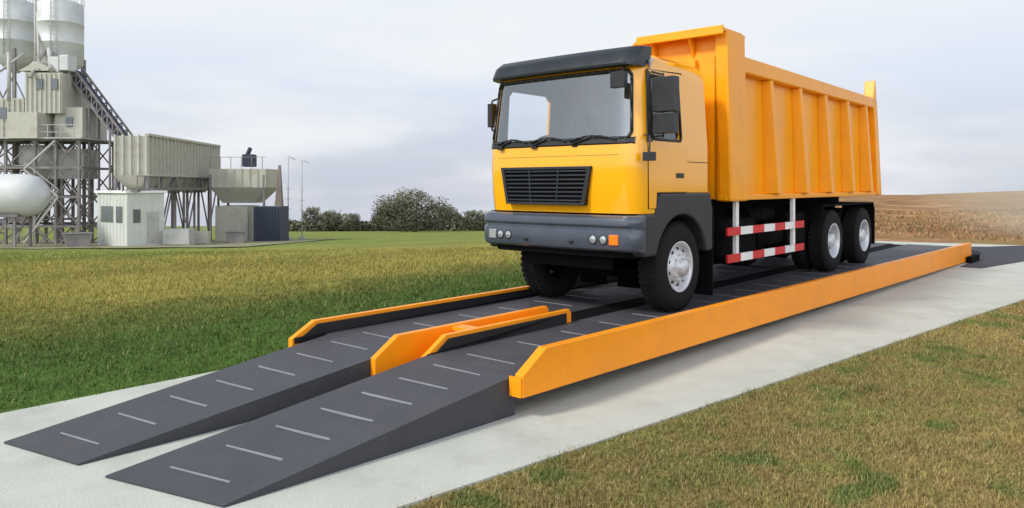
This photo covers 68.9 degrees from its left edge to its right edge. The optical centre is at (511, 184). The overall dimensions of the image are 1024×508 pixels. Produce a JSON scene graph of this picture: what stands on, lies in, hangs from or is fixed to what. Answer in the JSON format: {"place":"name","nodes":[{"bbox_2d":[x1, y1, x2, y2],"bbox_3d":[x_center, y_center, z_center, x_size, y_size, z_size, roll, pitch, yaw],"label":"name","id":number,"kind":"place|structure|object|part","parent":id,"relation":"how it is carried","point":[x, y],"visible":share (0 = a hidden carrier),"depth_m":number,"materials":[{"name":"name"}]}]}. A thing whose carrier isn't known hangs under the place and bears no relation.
{"place":"outdoors","nodes":[
{"label":"outdoors","id":0,"kind":"place"},
{"bbox_2d":[0,239,328,248],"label":"gravel path","id":1,"kind":"structure","parent":0,"point":[49,245],"depth_m":51.72,"materials":[{"name":"beige gravel"}]},
{"bbox_2d":[0,0,33,241],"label":"cement silo","id":2,"kind":"object","parent":1,"relation":"on","point":[16,28],"visible":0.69,"depth_m":60.86,"materials":[{"name":"metal"}]},
{"bbox_2d":[0,174,50,246],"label":"storage tank","id":3,"kind":"object","parent":1,"relation":"on","point":[25,195],"visible":0.98,"depth_m":49.12,"materials":[{"name":"metal"}]},
{"bbox_2d":[0,11,113,243],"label":"mixing tower","id":4,"kind":"structure","parent":1,"relation":"on","point":[51,91],"depth_m":57.20,"materials":[{"name":"metal"}]},
{"bbox_2d":[0,107,6,118],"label":"tower window","id":5,"kind":"structure","parent":4,"relation":"in","point":[3,110],"depth_m":57.40,"materials":[{"name":"grey glass"}]},
{"bbox_2d":[36,79,42,88],"bbox_3d":[-36.075,-7.693,56.945,0.501,0.819,0.090,0,0,0],"label":"tower window","id":6,"kind":"structure","parent":4,"relation":"in","point":[39,82],"depth_m":56.90,"materials":[{"name":"grey glass"}]},
{"bbox_2d":[51,79,57,88],"bbox_3d":[-34.937,-7.693,56.945,0.501,0.819,0.090,0,0,0],"label":"tower window","id":7,"kind":"structure","parent":4,"relation":"in","point":[54,82],"depth_m":56.90,"materials":[{"name":"grey glass"}]},
{"bbox_2d":[66,117,72,125],"bbox_3d":[-34.096,-4.868,57.425,0.505,0.735,0.050,0,0,0],"label":"tower window","id":8,"kind":"structure","parent":4,"relation":"in","point":[69,120],"depth_m":57.40,"materials":[{"name":"grey glass"}]},
{"bbox_2d":[34,0,85,242],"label":"cement silo","id":9,"kind":"object","parent":1,"relation":"on","point":[60,25],"visible":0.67,"depth_m":58.80,"materials":[{"name":"metal"}]},
{"bbox_2d":[62,232,92,246],"bbox_3d":[-29.120,3.751,50.000,1.740,1.080,1.300,0,0,-34],"label":"skip bin","id":10,"kind":"object","parent":1,"relation":"on","point":[77,239],"visible":0.76,"depth_m":49.51,"materials":[{"name":"grey metal"}]},
{"bbox_2d":[70,67,132,231],"bbox_3d":[-32.155,-2.291,58.497,5.106,14.220,1.519,0,0,12],"label":"conveyor gallery","id":11,"kind":"object","parent":1,"relation":"on","point":[103,112],"visible":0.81,"depth_m":58.02,"materials":[{"name":"paint"}]},
{"bbox_2d":[94,190,166,245],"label":"site office","id":12,"kind":"structure","parent":1,"relation":"on","point":[127,218],"depth_m":51.09,"materials":[{"name":"white paint"}]},
{"bbox_2d":[101,206,112,221],"bbox_3d":[-27.948,2.018,51.466,1.600,1.100,0.018,0,0,35],"label":"shed window","id":13,"kind":"structure","parent":12,"relation":"in","point":[106,211],"depth_m":51.44,"materials":[{"name":"grey glass"}]},
{"bbox_2d":[116,206,121,222],"bbox_3d":[-26.637,2.018,50.548,0.800,1.100,0.018,0,0,35],"label":"shed window","id":14,"kind":"structure","parent":12,"relation":"in","point":[118,208],"depth_m":50.57,"materials":[{"name":"grey glass"}]},
{"bbox_2d":[133,209,140,222],"bbox_3d":[-25.402,2.118,50.515,0.018,0.900,0.500,0,0,35],"label":"shed window","id":15,"kind":"structure","parent":12,"relation":"in","point":[136,212],"depth_m":50.54,"materials":[{"name":"grey glass"}]},
{"bbox_2d":[148,212,158,242],"bbox_3d":[-24.740,2.943,51.455,0.023,2.150,0.800,0,0,35],"label":"shed door","id":16,"kind":"structure","parent":12,"relation":"in","point":[153,217],"depth_m":51.45,"materials":[{"name":"metal"}]},
{"bbox_2d":[113,133,220,230],"bbox_3d":[-27.475,0.898,60.148,3.356,9.240,20.460,0,0,-4],"label":"aggregate bin","id":17,"kind":"object","parent":1,"relation":"on","point":[173,166],"visible":0.71,"depth_m":58.31,"materials":[{"name":"beige metal"}]},
{"bbox_2d":[163,223,194,244],"bbox_3d":[-23.213,3.506,51.990,1.800,1.690,1.020,0,0,0],"label":"generator","id":18,"kind":"object","parent":1,"relation":"on","point":[179,236],"visible":0.87,"depth_m":51.50,"materials":[{"name":"metal"}]},
{"bbox_2d":[195,226,210,243],"bbox_3d":[-22.635,3.715,53.990,1.400,1.470,1.020,0,0,-11],"label":"generator","id":19,"kind":"object","parent":1,"relation":"on","point":[203,237],"visible":0.58,"depth_m":53.59,"materials":[{"name":"grey metal"}]},
{"bbox_2d":[225,230,245,242],"bbox_3d":[-21.113,4.053,57.000,1.450,1.080,1.300,0,0,-23],"label":"skip bin","id":20,"kind":"object","parent":1,"relation":"on","point":[235,236],"visible":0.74,"depth_m":56.46,"materials":[{"name":"grey metal"}]},
{"bbox_2d":[209,147,277,240],"bbox_3d":[-23.549,0.976,66.000,4.852,8.611,4.170,0,0,0],"label":"loading hopper","id":21,"kind":"object","parent":1,"relation":"on","point":[230,185],"visible":0.93,"depth_m":64.50,"materials":[{"name":"paint"}]},
{"bbox_2d":[254,165,288,240],"bbox_3d":[-20.609,1.683,63.975,2.302,6.744,2.450,0,0,0],"label":"dark container","id":22,"kind":"object","parent":1,"relation":"on","point":[271,223],"visible":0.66,"depth_m":62.80,"materials":[{"name":"metal"}]},
{"bbox_2d":[288,156,294,239],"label":"lighting mast","id":23,"kind":"object","parent":1,"relation":"on","point":[290,238],"visible":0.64,"depth_m":65.97,"materials":[{"name":"metal"}]},
{"bbox_2d":[299,160,307,238],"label":"lighting mast","id":24,"kind":"object","parent":1,"relation":"on","point":[301,236],"visible":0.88,"depth_m":69.96,"materials":[{"name":"metal"}]},
{"bbox_2d":[0,246,527,412],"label":"meadow grass","id":25,"kind":"structure","parent":0,"point":[250,262],"depth_m":15.36,"materials":[{"name":"green plant"}]},
{"bbox_2d":[0,241,1023,507],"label":"concrete pavement","id":26,"kind":"structure","parent":0,"point":[546,425],"depth_m":6.37,"materials":[{"name":"grey concrete"}]},
{"bbox_2d":[4,334,381,465],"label":"ramp","id":27,"kind":"structure","parent":26,"relation":"on","point":[254,389],"depth_m":6.12,"materials":[{"name":"metal"}]},
{"bbox_2d":[105,356,514,507],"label":"ramp","id":28,"kind":"structure","parent":26,"relation":"on","point":[417,402],"depth_m":5.38,"materials":[{"name":"metal"}]},
{"bbox_2d":[288,243,979,401],"bbox_3d":[4.757,1.640,13.275,3.300,0.540,17.700,0,0,41],"label":"weighbridge","id":29,"kind":"object","parent":26,"relation":"on","point":[530,340],"visible":0.64,"depth_m":8.50,"materials":[{"name":"metal"}]},
{"bbox_2d":[484,25,881,311],"bbox_3d":[3.662,-0.270,12.676,2.800,3.706,9.637,0,0,41],"label":"dump truck","id":30,"kind":"object","parent":29,"relation":"on","point":[663,171],"visible":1,"depth_m":10.06,"materials":[{"name":"painted steel"},{"name":"rubber"},{"name":"glass"}]},
{"bbox_3d":[1.865,-0.558,9.017,0.100,1.684,0.936,0,0,41],"label":"door","id":31,"kind":"part","parent":30,"relation":"part of","materials":[{"name":"paint"}]},
{"bbox_2d":[0,191,1023,507],"bbox_3d":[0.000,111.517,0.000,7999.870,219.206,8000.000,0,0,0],"label":"ground","id":32,"kind":"structure","parent":0,"point":[464,239],"depth_m":9.10,"materials":[{"name":"green plant"}]},
{"bbox_2d":[302,206,322,228],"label":"tree","id":33,"kind":"object","parent":32,"relation":"on","point":[313,212],"visible":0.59,"depth_m":176.49,"materials":[{"name":"green plant"}]},
{"bbox_2d":[312,209,344,230],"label":"tree","id":34,"kind":"object","parent":32,"relation":"on","point":[333,217],"visible":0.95,"depth_m":172.26,"materials":[{"name":"green plant"}]},
{"bbox_2d":[338,213,362,230],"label":"tree","id":35,"kind":"object","parent":32,"relation":"on","point":[344,225],"visible":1,"depth_m":169.76,"materials":[{"name":"green plant"}]},
{"bbox_2d":[370,209,394,230],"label":"tree","id":36,"kind":"object","parent":32,"relation":"on","point":[374,222],"visible":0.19,"depth_m":171.62,"materials":[{"name":"green plant"}]},
{"bbox_2d":[289,220,483,230],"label":"hedge","id":37,"kind":"object","parent":32,"relation":"on","point":[368,226],"visible":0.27,"depth_m":173.09,"materials":[{"name":"green plant"}]},
{"bbox_2d":[371,187,460,231],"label":"tree","id":38,"kind":"object","parent":32,"relation":"on","point":[410,212],"visible":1,"depth_m":147.67,"materials":[{"name":"green plant"}]},
{"bbox_2d":[438,212,463,230],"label":"tree","id":39,"kind":"object","parent":32,"relation":"on","point":[456,217],"visible":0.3,"depth_m":176.17,"materials":[{"name":"green plant"}]},
{"bbox_2d":[459,210,485,230],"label":"tree","id":40,"kind":"object","parent":32,"relation":"on","point":[472,221],"visible":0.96,"depth_m":166.59,"materials":[{"name":"green plant"}]},
{"bbox_2d":[478,210,490,225],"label":"tree","id":41,"kind":"object","parent":32,"relation":"on","point":[481,217],"visible":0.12,"depth_m":167.38,"materials":[{"name":"green plant"}]},
{"bbox_2d":[875,208,1023,240],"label":"dirt stubble","id":42,"kind":"object","parent":32,"relation":"on","point":[932,227],"visible":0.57,"depth_m":35.65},
{"bbox_2d":[0,0,1023,225],"label":"sky","id":43,"kind":"structure","parent":0,"point":[377,97],"materials":[{"name":"white"}]},
{"bbox_2d":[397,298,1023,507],"bbox_3d":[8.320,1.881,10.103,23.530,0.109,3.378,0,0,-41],"label":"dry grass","id":44,"kind":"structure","parent":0,"point":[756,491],"depth_m":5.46,"materials":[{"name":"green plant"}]},
{"bbox_2d":[960,245,1023,267],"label":"asphalt road","id":45,"kind":"structure","parent":0,"point":[991,256],"depth_m":19.80,"materials":[{"name":"grey asphalt"}]},
{"bbox_2d":[971,249,980,254],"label":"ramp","id":46,"kind":"structure","parent":45,"relation":"on","point":[974,252],"depth_m":20.01,"materials":[{"name":"metal"}]}
]}

